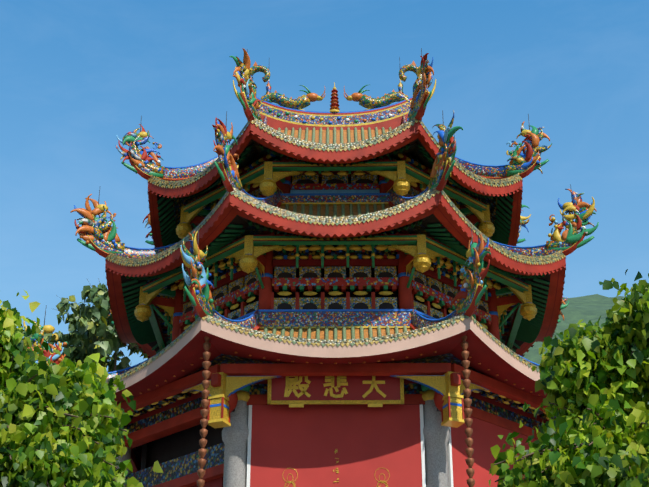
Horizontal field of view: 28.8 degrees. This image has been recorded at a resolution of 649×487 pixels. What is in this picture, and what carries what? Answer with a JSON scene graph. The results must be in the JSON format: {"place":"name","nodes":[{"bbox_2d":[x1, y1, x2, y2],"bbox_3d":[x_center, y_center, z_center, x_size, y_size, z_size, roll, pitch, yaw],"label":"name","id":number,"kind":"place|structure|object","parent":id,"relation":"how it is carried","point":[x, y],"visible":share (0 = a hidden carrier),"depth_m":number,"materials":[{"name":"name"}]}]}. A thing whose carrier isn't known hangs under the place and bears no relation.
{"place":"outdoors","nodes":[
{"label":"outdoors","id":0,"kind":"place"},
{"bbox_2d":[0,290,162,486],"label":"tree","id":1,"kind":"object","parent":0,"point":[62,422],"visible":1,"depth_m":13.75,"materials":[{"name":"green plant"}]},
{"bbox_2d":[31,278,148,371],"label":"tree","id":2,"kind":"object","parent":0,"point":[96,332],"visible":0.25,"depth_m":81.94,"materials":[{"name":"green plant"}]},
{"bbox_2d":[0,0,648,371],"label":"sky","id":3,"kind":"structure","parent":0,"point":[76,76],"materials":[{"name":"blue"}]},
{"bbox_2d":[114,363,565,486],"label":"ground storey","id":4,"kind":"object","parent":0,"point":[339,425],"visible":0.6,"depth_m":25.74,"materials":[{"name":"red paint"}]},
{"bbox_2d":[105,313,546,445],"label":"temple roof","id":5,"kind":"structure","parent":4,"relation":"on","point":[180,356],"depth_m":25.52,"materials":[{"name":"red tile"}]},
{"bbox_2d":[197,336,210,486],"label":"rain chain","id":6,"kind":"object","parent":5,"relation":"hanging from","point":[204,411],"visible":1,"depth_m":24.62,"materials":[{"name":"orange metal"}]},
{"bbox_2d":[23,225,538,378],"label":"temple hip ridges","id":7,"kind":"object","parent":5,"relation":"on","point":[469,295],"visible":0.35,"depth_m":25.50,"materials":[{"name":"multicoloured paint"}]},
{"bbox_2d":[134,223,536,357],"bbox_3d":[0.281,2.310,32.065,9.638,3.103,9.634,0,-27,0],"label":"middle storey","id":8,"kind":"object","parent":5,"relation":"on","point":[382,280],"visible":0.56,"depth_m":28.66,"materials":[{"name":"multicoloured paint"}]},
{"bbox_2d":[105,186,565,357],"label":"temple roof","id":9,"kind":"structure","parent":8,"relation":"on","point":[433,213],"depth_m":28.58,"materials":[{"name":"red tile"}]},
{"bbox_2d":[70,110,598,324],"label":"temple hip ridges","id":10,"kind":"object","parent":9,"relation":"on","point":[99,236],"visible":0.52,"depth_m":30.55,"materials":[{"name":"multicoloured paint"}]},
{"bbox_2d":[176,148,494,238],"bbox_3d":[0.281,-0.312,33.387,7.975,2.137,7.996,0,-27,0],"label":"upper storey","id":11,"kind":"object","parent":9,"relation":"on","point":[299,183],"visible":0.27,"depth_m":30.51,"materials":[{"name":"green paint"}]},
{"bbox_2d":[147,116,522,247],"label":"temple roof","id":12,"kind":"structure","parent":11,"relation":"on","point":[411,138],"depth_m":30.52,"materials":[{"name":"red tile"}]},
{"bbox_2d":[116,48,551,244],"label":"temple hip ridges","id":13,"kind":"object","parent":12,"relation":"on","point":[525,163],"visible":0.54,"depth_m":31.98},
{"bbox_2d":[233,57,435,129],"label":"roof ridge ornaments","id":14,"kind":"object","parent":12,"relation":"on","point":[291,113],"depth_m":34.95,"materials":[{"name":"multicoloured ceramic"}]},
{"bbox_2d":[461,332,474,486],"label":"rain chain","id":15,"kind":"object","parent":5,"relation":"hanging from","point":[468,421],"visible":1,"depth_m":24.57,"materials":[{"name":"orange metal"}]},
{"bbox_2d":[489,269,648,486],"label":"tree","id":16,"kind":"object","parent":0,"point":[592,383],"visible":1,"depth_m":13.90,"materials":[{"name":"green plant"}]},
{"bbox_2d":[523,293,648,403],"bbox_3d":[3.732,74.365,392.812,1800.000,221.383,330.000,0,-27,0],"label":"hill","id":17,"kind":"structure","parent":0,"point":[593,308],"depth_m":402.21,"materials":[{"name":"green plant"}]}
]}

